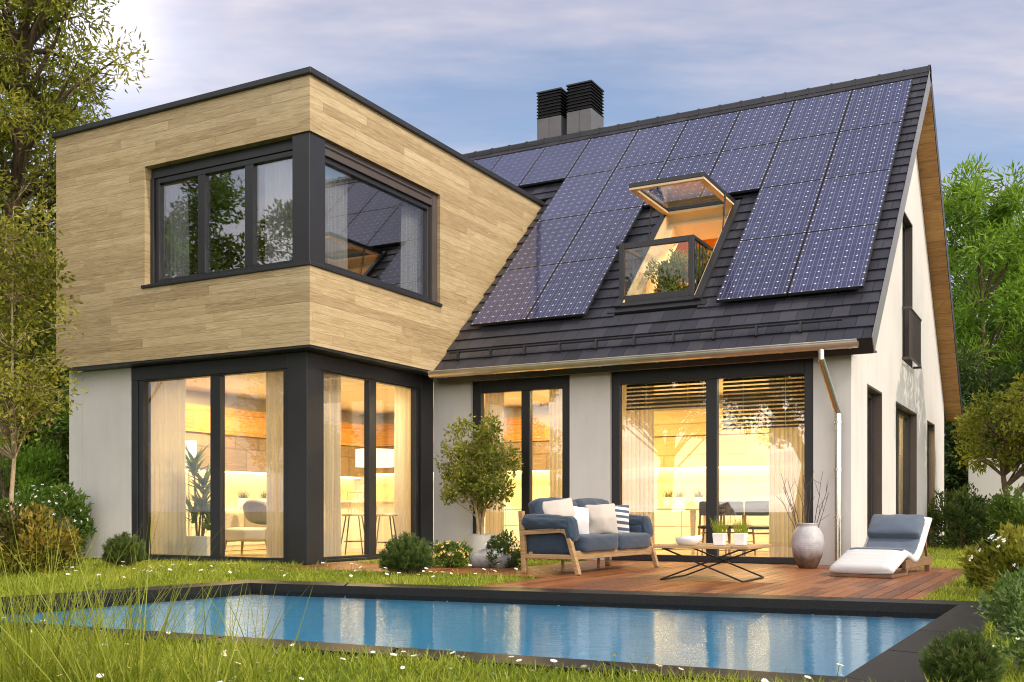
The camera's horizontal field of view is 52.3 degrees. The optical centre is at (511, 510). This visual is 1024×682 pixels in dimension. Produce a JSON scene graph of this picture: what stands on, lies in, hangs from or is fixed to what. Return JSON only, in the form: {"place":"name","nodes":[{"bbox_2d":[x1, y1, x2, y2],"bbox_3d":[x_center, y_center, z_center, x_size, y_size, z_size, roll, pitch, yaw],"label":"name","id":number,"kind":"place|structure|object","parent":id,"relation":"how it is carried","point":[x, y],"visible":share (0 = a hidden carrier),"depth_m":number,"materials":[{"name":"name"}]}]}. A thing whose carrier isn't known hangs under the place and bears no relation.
{"place":"outdoors","nodes":[
{"label":"outdoors","id":0,"kind":"place"},
{"bbox_2d":[0,516,1023,681],"bbox_3d":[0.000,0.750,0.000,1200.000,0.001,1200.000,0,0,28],"label":"lawn ground","id":1,"kind":"structure","parent":0,"point":[398,662],"depth_m":5.05,"materials":[{"name":"green plant"}]},
{"bbox_2d":[0,500,37,573],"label":"bronze shrub","id":2,"kind":"object","parent":1,"relation":"on","point":[15,509],"visible":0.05,"depth_m":12.47,"materials":[{"name":"green plant"}]},
{"bbox_2d":[0,428,68,527],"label":"laurel shrub","id":3,"kind":"object","parent":1,"relation":"on","point":[35,466],"visible":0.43,"depth_m":17.29,"materials":[{"name":"green plant"}]},
{"bbox_2d":[4,196,68,521],"bbox_3d":[-11.991,-3.428,24.111,5.515,8.757,5.384,0,0,-9],"label":"garden tree","id":4,"kind":"object","parent":1,"relation":"on","point":[62,425],"visible":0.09,"depth_m":23.55,"materials":[{"name":"green plant"}]},
{"bbox_2d":[17,228,68,481],"bbox_3d":[-12.011,-3.221,26.912,5.402,8.267,5.070,0,0,-40],"label":"garden tree","id":5,"kind":"object","parent":1,"relation":"on","point":[47,431],"visible":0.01,"depth_m":25.57,"materials":[{"name":"green plant"}]},
{"bbox_2d":[0,501,87,575],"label":"bronze shrub","id":6,"kind":"object","parent":1,"relation":"on","point":[32,513],"visible":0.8,"depth_m":11.93,"materials":[{"name":"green plant"}]},
{"bbox_2d":[0,175,89,513],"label":"young birch","id":7,"kind":"object","parent":1,"relation":"on","point":[11,291],"visible":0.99,"depth_m":13.15,"materials":[{"name":"green plant"}]},
{"bbox_2d":[0,482,96,554],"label":"laurel shrub","id":8,"kind":"object","parent":1,"relation":"on","point":[69,501],"visible":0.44,"depth_m":15.54,"materials":[{"name":"green plant"}]},
{"bbox_2d":[0,0,153,511],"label":"willow","id":9,"kind":"object","parent":1,"relation":"on","point":[24,127],"visible":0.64,"depth_m":16.88,"materials":[{"name":"green plant"}]},
{"bbox_2d":[0,507,237,681],"bbox_3d":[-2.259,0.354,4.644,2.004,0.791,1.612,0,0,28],"label":"ornamental grass","id":10,"kind":"object","parent":1,"relation":"on","point":[29,661],"depth_m":4.52,"materials":[{"name":"green plant"}]},
{"bbox_2d":[0,513,244,681],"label":"ornamental grass","id":11,"kind":"object","parent":1,"relation":"on","point":[105,671],"depth_m":4.33,"materials":[{"name":"green plant"}]},
{"bbox_2d":[100,531,146,566],"bbox_3d":[-5.075,0.507,13.605,0.626,0.508,0.606,0,0,28],"label":"dwarf pine","id":12,"kind":"object","parent":1,"relation":"on","point":[114,545],"visible":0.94,"depth_m":13.48,"materials":[{"name":"green plant"}]},
{"bbox_2d":[128,554,310,681],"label":"ornamental grass","id":13,"kind":"object","parent":1,"relation":"on","point":[208,661],"depth_m":4.28,"materials":[{"name":"green plant"}]},
{"bbox_2d":[181,568,313,681],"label":"ornamental grass","id":14,"kind":"object","parent":1,"relation":"on","point":[264,656],"depth_m":4.47,"materials":[{"name":"green plant"}]},
{"bbox_2d":[378,530,436,577],"bbox_3d":[-1.174,0.481,11.546,0.678,0.558,0.645,0,0,28],"label":"dwarf pine","id":15,"kind":"object","parent":1,"relation":"on","point":[406,553],"visible":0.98,"depth_m":11.41,"materials":[{"name":"green plant"}]},
{"bbox_2d":[463,534,496,558],"bbox_3d":[-0.474,0.532,15.498,0.500,0.375,0.500,0,0,28],"label":"planter","id":16,"kind":"object","parent":1,"relation":"on","point":[476,542],"visible":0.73,"depth_m":15.28,"materials":[{"name":"concrete"}]},
{"bbox_2d":[433,410,523,533],"bbox_3d":[-0.464,-0.543,15.501,1.339,1.954,1.210,0,0,11],"label":"terrace tree","id":17,"kind":"object","parent":16,"relation":"in","point":[478,484],"visible":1,"depth_m":15.28,"materials":[{"name":"green plant"}]},
{"bbox_2d":[0,580,996,681],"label":"swimming pool","id":18,"kind":"structure","parent":1,"relation":"in","point":[768,637],"depth_m":8.73,"materials":[{"name":"liquid"}]},
{"bbox_2d":[51,64,962,565],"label":"house","id":19,"kind":"structure","parent":1,"relation":"on","point":[813,220],"depth_m":15.66,"materials":[{"name":"wood"}]},
{"bbox_2d":[151,379,186,554],"bbox_3d":[-5.175,-0.688,15.624,0.744,2.745,0.085,0,0,28],"label":"curtain","id":20,"kind":"object","parent":19,"relation":"hanging from","point":[168,450],"visible":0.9,"depth_m":15.59,"materials":[{"name":"beige fabric"}]},
{"bbox_2d":[164,180,188,278],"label":"curtain","id":21,"kind":"object","parent":19,"relation":"hanging from","point":[176,238],"visible":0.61,"depth_m":15.22,"materials":[{"name":"white fabric"}]},
{"bbox_2d":[186,440,196,534],"bbox_3d":[-5.148,-0.210,16.600,0.300,1.820,0.300,0,0,28],"label":"floor lamp","id":22,"kind":"object","parent":19,"relation":"on","point":[191,445],"visible":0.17,"depth_m":16.54,"materials":[{"name":"metal"}]},
{"bbox_2d":[186,443,225,555],"bbox_3d":[-4.799,-0.180,15.935,1.253,1.759,0.944,0,0,43],"label":"dracaena","id":23,"kind":"object","parent":19,"relation":"on","point":[201,506],"visible":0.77,"depth_m":15.80,"materials":[{"name":"green plant"}]},
{"bbox_2d":[139,368,287,559],"bbox_3d":[-4.273,-0.654,14.883,2.881,2.653,0.100,0,0,28],"label":"window","id":24,"kind":"structure","parent":19,"relation":"in","point":[217,381],"depth_m":14.80,"materials":[{"name":"metal"}]},
{"bbox_2d":[156,150,291,282],"bbox_3d":[-3.995,-4.050,14.544,2.638,1.540,0.090,0,0,28],"label":"window","id":25,"kind":"structure","parent":19,"relation":"in","point":[250,165],"depth_m":14.68,"materials":[{"name":"metal"}]},
{"bbox_2d":[225,505,266,553],"bbox_3d":[-4.086,0.293,16.628,1.014,0.819,0.892,0,0,10],"label":"armchair","id":26,"kind":"object","parent":19,"relation":"on","point":[236,528],"visible":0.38,"depth_m":16.32,"materials":[{"name":"beige fabric"}]},
{"bbox_2d":[243,500,266,524],"bbox_3d":[-4.040,0.020,16.589,0.556,0.401,0.304,0,0,28],"label":"cushion","id":27,"kind":"object","parent":26,"relation":"on","point":[255,511],"visible":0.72,"depth_m":16.48,"materials":[{"name":"grey fabric"}]},
{"bbox_2d":[266,371,282,557],"bbox_3d":[-3.264,-0.688,14.589,0.486,2.745,0.103,0,0,28],"label":"curtain","id":28,"kind":"object","parent":19,"relation":"hanging from","point":[274,451],"visible":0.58,"depth_m":14.62,"materials":[{"name":"beige fabric"}]},
{"bbox_2d":[186,403,363,550],"bbox_3d":[-4.492,-0.555,19.366,0.595,2.490,6.315,0,0,28],"label":"kitchen unit","id":29,"kind":"object","parent":19,"relation":"on","point":[245,442],"visible":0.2,"depth_m":18.76,"materials":[{"name":"white paint"}]},
{"bbox_2d":[236,490,249,506],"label":"potted grass","id":30,"kind":"object","parent":29,"relation":"on","point":[242,499],"depth_m":18.68,"materials":[{"name":"white ceramic"}]},
{"bbox_2d":[257,490,266,501],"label":"potted grass","id":31,"kind":"object","parent":29,"relation":"on","point":[264,498],"depth_m":19.14,"materials":[{"name":"white ceramic"}]},
{"bbox_2d":[264,159,291,263],"bbox_3d":[-3.204,-4.065,14.318,0.548,1.670,0.087,0,0,28],"label":"curtain","id":32,"kind":"object","parent":19,"relation":"hanging from","point":[278,207],"visible":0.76,"depth_m":14.31,"materials":[{"name":"white fabric"}]},
{"bbox_2d":[324,374,341,556],"bbox_3d":[-2.587,-0.688,14.877,0.108,2.745,0.440,0,0,28],"label":"curtain","id":33,"kind":"object","parent":19,"relation":"hanging from","point":[332,465],"visible":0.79,"depth_m":14.88,"materials":[{"name":"beige fabric"}]},
{"bbox_2d":[325,165,347,269],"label":"curtain","id":34,"kind":"object","parent":19,"relation":"hanging from","point":[336,185],"visible":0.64,"depth_m":14.59,"materials":[{"name":"white fabric"}]},
{"bbox_2d":[341,492,363,554],"bbox_3d":[-2.485,0.197,16.430,0.402,1.011,0.461,0,0,6],"label":"bar stool","id":35,"kind":"object","parent":19,"relation":"on","point":[361,514],"visible":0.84,"depth_m":16.49,"materials":[{"name":"brown wood"}]},
{"bbox_2d":[341,500,393,551],"bbox_3d":[-2.875,0.260,18.224,2.000,0.880,0.720,0,0,28],"label":"bar counter","id":36,"kind":"object","parent":19,"relation":"on","point":[385,506],"visible":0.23,"depth_m":17.74,"materials":[{"name":"white paint"}]},
{"bbox_2d":[321,370,419,559],"bbox_3d":[-2.093,-0.656,15.365,0.100,2.648,2.491,0,0,28],"label":"window","id":37,"kind":"structure","parent":19,"relation":"in","point":[369,384],"depth_m":15.31,"materials":[{"name":"metal"}]},
{"bbox_2d":[355,448,393,467],"bbox_3d":[-2.278,-1.405,17.300,0.636,1.350,0.636,0,0,28],"label":"pendant lamp","id":38,"kind":"object","parent":19,"relation":"hanging from","point":[384,458],"visible":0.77,"depth_m":17.07,"materials":[{"name":"metal"}]},
{"bbox_2d":[325,157,429,299],"bbox_3d":[-1.959,-4.025,15.160,0.090,1.490,2.668,0,0,28],"label":"window","id":39,"kind":"structure","parent":19,"relation":"in","point":[332,164],"depth_m":15.68,"materials":[{"name":"metal"}]},
{"bbox_2d":[376,504,397,549],"bbox_3d":[-1.970,0.197,15.890,0.461,1.011,0.401,0,0,-19],"label":"bar stool","id":40,"kind":"object","parent":19,"relation":"on","point":[385,514],"visible":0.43,"depth_m":15.76,"materials":[{"name":"brown wood"}]},
{"bbox_2d":[394,387,410,538],"bbox_3d":[-1.660,-0.688,16.588,0.079,2.745,0.673,0,0,28],"label":"curtain","id":41,"kind":"object","parent":19,"relation":"hanging from","point":[402,466],"visible":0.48,"depth_m":16.41,"materials":[{"name":"beige fabric"}]},
{"bbox_2d":[400,201,422,294],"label":"curtain","id":42,"kind":"object","parent":19,"relation":"hanging from","point":[411,270],"visible":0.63,"depth_m":16.21,"materials":[{"name":"white fabric"}]},
{"bbox_2d":[485,393,503,538],"bbox_3d":[-0.285,-0.688,16.650,0.365,2.745,0.104,0,0,28],"label":"curtain","id":43,"kind":"object","parent":19,"relation":"hanging from","point":[494,518],"visible":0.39,"depth_m":16.64,"materials":[{"name":"beige fabric"}]},
{"bbox_2d":[473,375,569,553],"bbox_3d":[0.158,-0.659,16.076,1.716,2.758,0.100,0,0,28],"label":"terrace door","id":44,"kind":"structure","parent":19,"relation":"in","point":[526,386],"depth_m":15.99,"materials":[{"name":"black paint"}]},
{"bbox_2d":[549,389,561,497],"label":"curtain","id":45,"kind":"object","parent":19,"relation":"hanging from","point":[555,419],"visible":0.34,"depth_m":16.13,"materials":[{"name":"beige fabric"}]},
{"bbox_2d":[376,408,768,550],"bbox_3d":[1.586,-0.570,19.815,10.810,2.520,0.635,0,0,28],"label":"kitchen unit","id":46,"kind":"object","parent":19,"relation":"on","point":[679,443],"visible":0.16,"depth_m":18.91,"materials":[{"name":"white paint"}]},
{"bbox_2d":[661,488,676,505],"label":"potted grass","id":47,"kind":"object","parent":46,"relation":"on","point":[667,501],"depth_m":19.00,"materials":[{"name":"white ceramic"}]},
{"bbox_2d":[672,487,687,505],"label":"potted grass","id":48,"kind":"object","parent":46,"relation":"on","point":[679,499],"depth_m":18.89,"materials":[{"name":"white ceramic"}]},
{"bbox_2d":[622,385,654,544],"bbox_3d":[1.871,-0.688,15.514,0.522,2.745,0.109,0,0,28],"label":"curtain","id":49,"kind":"object","parent":19,"relation":"hanging from","point":[638,497],"visible":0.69,"depth_m":15.50,"materials":[{"name":"beige fabric"}]},
{"bbox_2d":[626,380,705,410],"bbox_3d":[2.261,-1.695,15.151,1.280,0.410,0.063,0,0,28],"label":"venetian blind","id":50,"kind":"object","parent":19,"relation":"attached to","point":[667,395],"visible":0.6,"depth_m":15.15,"materials":[{"name":"white paint"}]},
{"bbox_2d":[607,171,740,314],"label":"roof window","id":51,"kind":"structure","parent":19,"relation":"in","point":[690,223],"depth_m":16.05,"materials":[{"name":"metal"}]},
{"bbox_2d":[643,246,714,292],"bbox_3d":[2.631,-3.342,16.073,1.091,1.545,1.004,0,0,-16],"label":"attic plant","id":52,"kind":"object","parent":19,"relation":"on","point":[669,278],"visible":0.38,"depth_m":15.92,"materials":[{"name":"green plant"}]},
{"bbox_2d":[685,508,705,553],"bbox_3d":[3.792,0.330,16.768,1.800,0.740,0.840,0,0,28],"label":"dining table","id":53,"kind":"object","parent":19,"relation":"on","point":[692,519],"visible":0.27,"depth_m":16.83,"materials":[{"name":"beige wood"}]},
{"bbox_2d":[693,489,705,505],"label":"potted grass","id":54,"kind":"object","parent":53,"relation":"on","point":[698,497],"depth_m":18.72,"materials":[{"name":"white ceramic"}]},
{"bbox_2d":[612,359,812,563],"bbox_3d":[2.773,-0.659,14.659,2.926,2.758,0.100,0,0,28],"label":"terrace door","id":55,"kind":"structure","parent":19,"relation":"in","point":[712,374],"depth_m":14.59,"materials":[{"name":"black paint"}]},
{"bbox_2d":[697,501,730,555],"bbox_3d":[3.129,0.274,16.158,0.463,0.854,0.469,0,0,20],"label":"dining chair","id":56,"kind":"object","parent":19,"relation":"on","point":[702,508],"visible":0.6,"depth_m":16.00,"materials":[{"name":"black paint"}]},
{"bbox_2d":[719,501,755,555],"bbox_3d":[3.512,0.274,16.291,0.463,0.854,0.469,0,0,34],"label":"dining chair","id":57,"kind":"object","parent":19,"relation":"on","point":[733,508],"visible":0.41,"depth_m":16.10,"materials":[{"name":"black paint"}]},
{"bbox_2d":[742,501,768,555],"bbox_3d":[3.708,0.274,15.673,0.463,0.854,0.469,0,0,17],"label":"dining chair","id":58,"kind":"object","parent":19,"relation":"on","point":[756,508],"visible":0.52,"depth_m":15.46,"materials":[{"name":"black paint"}]},
{"bbox_2d":[723,374,803,429],"bbox_3d":[3.510,-1.525,14.475,1.180,0.750,0.063,0,0,28],"label":"venetian blind","id":59,"kind":"object","parent":19,"relation":"attached to","point":[785,401],"visible":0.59,"depth_m":14.48,"materials":[{"name":"white paint"}]},
{"bbox_2d":[769,377,803,556],"bbox_3d":[3.855,-0.688,14.439,0.602,2.745,0.092,0,0,28],"label":"curtain","id":60,"kind":"object","parent":19,"relation":"hanging from","point":[786,452],"visible":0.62,"depth_m":14.48,"materials":[{"name":"beige fabric"}]},
{"bbox_2d":[868,392,872,527],"bbox_3d":[5.151,-0.536,15.321,0.100,2.513,1.266,0,0,28],"label":"side door","id":61,"kind":"structure","parent":19,"relation":"in","point":[870,397],"depth_m":15.78,"materials":[{"name":"metal"}]},
{"bbox_2d":[896,408,908,514],"bbox_3d":[6.711,-0.536,18.201,0.100,2.513,2.516,0,0,28],"label":"side door","id":62,"kind":"structure","parent":19,"relation":"in","point":[905,417],"depth_m":19.20,"materials":[{"name":"metal"}]},
{"bbox_2d":[902,223,921,368],"bbox_3d":[6.887,-3.849,18.219,0.351,2.578,1.400,0,0,28],"label":"gable window","id":63,"kind":"structure","parent":19,"relation":"in","point":[914,320],"depth_m":18.48,"materials":[{"name":"metal"}]},
{"bbox_2d":[927,426,927,545],"bbox_3d":[8.333,-0.536,21.195,0.100,2.513,1.226,0,0,28],"label":"side door","id":64,"kind":"structure","parent":19,"relation":"in","point":[927,426],"depth_m":21.63,"materials":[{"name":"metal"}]},
{"bbox_2d":[268,560,966,599],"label":"wooden deck","id":65,"kind":"structure","parent":1,"relation":"on","point":[777,579],"depth_m":10.94,"materials":[{"name":"brown wood"}]},
{"bbox_2d":[428,540,472,567],"bbox_3d":[-0.806,0.572,13.342,0.607,0.419,0.556,0,0,28],"label":"flowering shrub","id":66,"kind":"object","parent":65,"relation":"on","point":[460,554],"visible":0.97,"depth_m":13.25,"materials":[{"name":"green plant"}]},
{"bbox_2d":[470,548,512,567],"bbox_3d":[-0.253,0.636,13.328,0.571,0.319,0.412,0,0,28],"label":"boulder","id":67,"kind":"object","parent":65,"relation":"on","point":[478,559],"visible":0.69,"depth_m":13.18,"materials":[{"name":"grey stone"}]},
{"bbox_2d":[483,529,528,567],"bbox_3d":[-0.068,0.507,13.297,0.636,0.579,0.606,0,0,-12],"label":"flowering shrub","id":68,"kind":"object","parent":65,"relation":"on","point":[498,542],"visible":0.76,"depth_m":13.18,"materials":[{"name":"green plant"}]},
{"bbox_2d":[518,497,658,575],"bbox_3d":[0.979,0.280,12.684,0.814,0.891,2.167,0,0,33],"label":"sofa","id":69,"kind":"object","parent":65,"relation":"on","point":[542,535],"visible":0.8,"depth_m":11.99,"materials":[{"name":"blue fabric"}]},
{"bbox_2d":[543,498,574,516],"bbox_3d":[0.547,0.065,12.142,0.403,0.405,0.273,-8,-14,-18],"label":"throw pillow","id":70,"kind":"object","parent":69,"relation":"on","point":[563,507],"visible":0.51,"depth_m":12.07,"materials":[{"name":"beige fabric"}]},
{"bbox_2d":[573,506,588,533],"bbox_3d":[0.727,0.120,12.217,0.385,0.363,0.236,7,-17,-24],"label":"throw pillow","id":71,"kind":"object","parent":69,"relation":"on","point":[581,516],"visible":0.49,"depth_m":12.17,"materials":[{"name":"white fabric"}]},
{"bbox_2d":[584,503,617,533],"bbox_3d":[1.092,0.105,12.742,0.384,0.386,0.252,-3,-12,-13],"label":"throw pillow","id":72,"kind":"object","parent":69,"relation":"on","point":[602,518],"visible":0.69,"depth_m":12.65,"materials":[{"name":"beige fabric"}]},
{"bbox_2d":[596,504,628,531],"bbox_3d":[1.260,0.105,13.038,0.424,0.385,0.237,3,-13,-8],"label":"throw pillow","id":73,"kind":"object","parent":69,"relation":"on","point":[622,513],"visible":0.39,"depth_m":12.98,"materials":[{"name":"fabric"}]},
{"bbox_2d":[653,543,771,582],"bbox_3d":[2.124,0.537,10.973,1.000,0.364,0.940,0,0,28],"label":"coffee table","id":74,"kind":"object","parent":65,"relation":"on","point":[737,548],"visible":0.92,"depth_m":10.70,"materials":[{"name":"brown wood"}]},
{"bbox_2d":[675,535,701,545],"bbox_3d":[1.826,0.305,10.750,0.276,0.112,0.276,0,0,28],"label":"bowl","id":75,"kind":"object","parent":74,"relation":"on","point":[690,540],"visible":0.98,"depth_m":10.64,"materials":[{"name":"white ceramic"}]},
{"bbox_2d":[791,523,823,568],"bbox_3d":[3.715,0.437,13.091,0.404,0.566,0.404,0,0,28],"label":"clay vase","id":76,"kind":"object","parent":65,"relation":"on","point":[807,543],"visible":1,"depth_m":12.95,"materials":[{"name":"ceramic"}]},
{"bbox_2d":[777,471,828,527],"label":"dry branches","id":77,"kind":"object","parent":76,"relation":"in","point":[804,502],"visible":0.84,"depth_m":13.13,"materials":[{"name":"wood"}]},
{"bbox_2d":[829,517,931,578],"bbox_3d":[4.278,0.395,11.995,0.690,0.651,1.842,0,0,34],"label":"sun lounger","id":78,"kind":"object","parent":65,"relation":"on","point":[885,558],"visible":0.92,"depth_m":11.57,"materials":[{"name":"white fabric"}]},
{"bbox_2d":[867,514,924,538],"bbox_3d":[4.584,0.184,12.441,0.606,0.289,0.310,0,0,34],"label":"lounger pillow","id":79,"kind":"object","parent":78,"relation":"on","point":[896,526],"visible":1,"depth_m":12.35,"materials":[{"name":"blue fabric"}]},
{"bbox_2d":[927,482,993,548],"bbox_3d":[8.746,0.130,20.468,1.339,1.428,1.346,0,0,8],"label":"garden shrub","id":80,"kind":"object","parent":1,"relation":"on","point":[966,510],"visible":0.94,"depth_m":20.32,"materials":[{"name":"green plant"}]},
{"bbox_2d":[917,627,1007,681],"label":"dwarf pine","id":81,"kind":"object","parent":1,"relation":"on","point":[960,656],"visible":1,"depth_m":4.14,"materials":[{"name":"green plant"}]},
{"bbox_2d":[941,152,1023,422],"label":"bamboo tree","id":82,"kind":"object","parent":1,"relation":"on","point":[966,200],"visible":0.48,"depth_m":29.10,"materials":[{"name":"green plant"}]},
{"bbox_2d":[944,365,1022,492],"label":"dark tree","id":83,"kind":"object","parent":1,"relation":"on","point":[995,381],"visible":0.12,"depth_m":27.53,"materials":[{"name":"green plant"}]},
{"bbox_2d":[944,343,1023,528],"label":"dark tree","id":84,"kind":"object","parent":1,"relation":"on","point":[953,465],"visible":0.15,"depth_m":27.34,"materials":[{"name":"green plant"}]},
{"bbox_2d":[948,492,1019,545],"bbox_3d":[9.979,0.211,21.523,1.715,1.257,1.726,0,0,-34],"label":"garden shrub","id":85,"kind":"object","parent":1,"relation":"on","point":[986,538],"visible":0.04,"depth_m":21.40,"materials":[{"name":"green plant"}]},
{"bbox_2d":[963,562,1009,588],"bbox_3d":[4.582,0.593,9.902,0.553,0.456,0.614,0,0,28],"label":"garden shrub","id":86,"kind":"object","parent":1,"relation":"on","point":[970,581],"visible":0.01,"depth_m":9.87,"materials":[{"name":"green plant"}]},
{"bbox_2d":[949,371,1023,497],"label":"plane tree","id":87,"kind":"object","parent":1,"relation":"on","point":[1010,458],"visible":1,"depth_m":20.22,"materials":[{"name":"green plant"}]},
{"bbox_2d":[952,194,1023,401],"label":"bamboo tree","id":88,"kind":"object","parent":1,"relation":"on","point":[984,275],"visible":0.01,"depth_m":34.83,"materials":[{"name":"green plant"}]},
{"bbox_2d":[953,216,1023,387],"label":"bamboo tree","id":89,"kind":"object","parent":1,"relation":"on","point":[994,278],"visible":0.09,"depth_m":31.05,"materials":[{"name":"green plant"}]},
{"bbox_2d":[956,519,1023,595],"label":"garden shrub","id":90,"kind":"object","parent":1,"relation":"on","point":[982,553],"visible":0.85,"depth_m":8.94,"materials":[{"name":"green plant"}]},
{"bbox_2d":[968,458,1023,526],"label":"garden wall","id":91,"kind":"structure","parent":1,"relation":"on","point":[987,482],"depth_m":23.88,"materials":[{"name":"white paint"}]},
{"bbox_2d":[971,565,1023,639],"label":"variegated shrub","id":92,"kind":"object","parent":1,"relation":"on","point":[1009,603],"visible":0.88,"depth_m":5.87,"materials":[{"name":"green plant"}]},
{"bbox_2d":[984,483,1023,548],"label":"garden shrub","id":93,"kind":"object","parent":1,"relation":"on","point":[1011,509],"visible":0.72,"depth_m":19.09,"materials":[{"name":"green plant"}]},
{"bbox_2d":[992,609,1023,677],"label":"variegated shrub","id":94,"kind":"object","parent":1,"relation":"on","point":[1017,646],"visible":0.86,"depth_m":4.61,"materials":[{"name":"green plant"}]},
{"bbox_2d":[1009,355,1023,405],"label":"dark tree","id":95,"kind":"object","parent":1,"relation":"on","point":[1021,365],"visible":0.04,"depth_m":27.71,"materials":[{"name":"green plant"}]},
{"bbox_2d":[710,518,730,544],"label":"potted grass","id":96,"kind":"object","parent":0,"point":[719,537],"depth_m":10.68,"materials":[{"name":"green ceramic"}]},
{"bbox_2d":[728,516,750,544],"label":"potted grass","id":97,"kind":"object","parent":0,"point":[741,537],"depth_m":10.68,"materials":[{"name":"white ceramic"}]}
]}

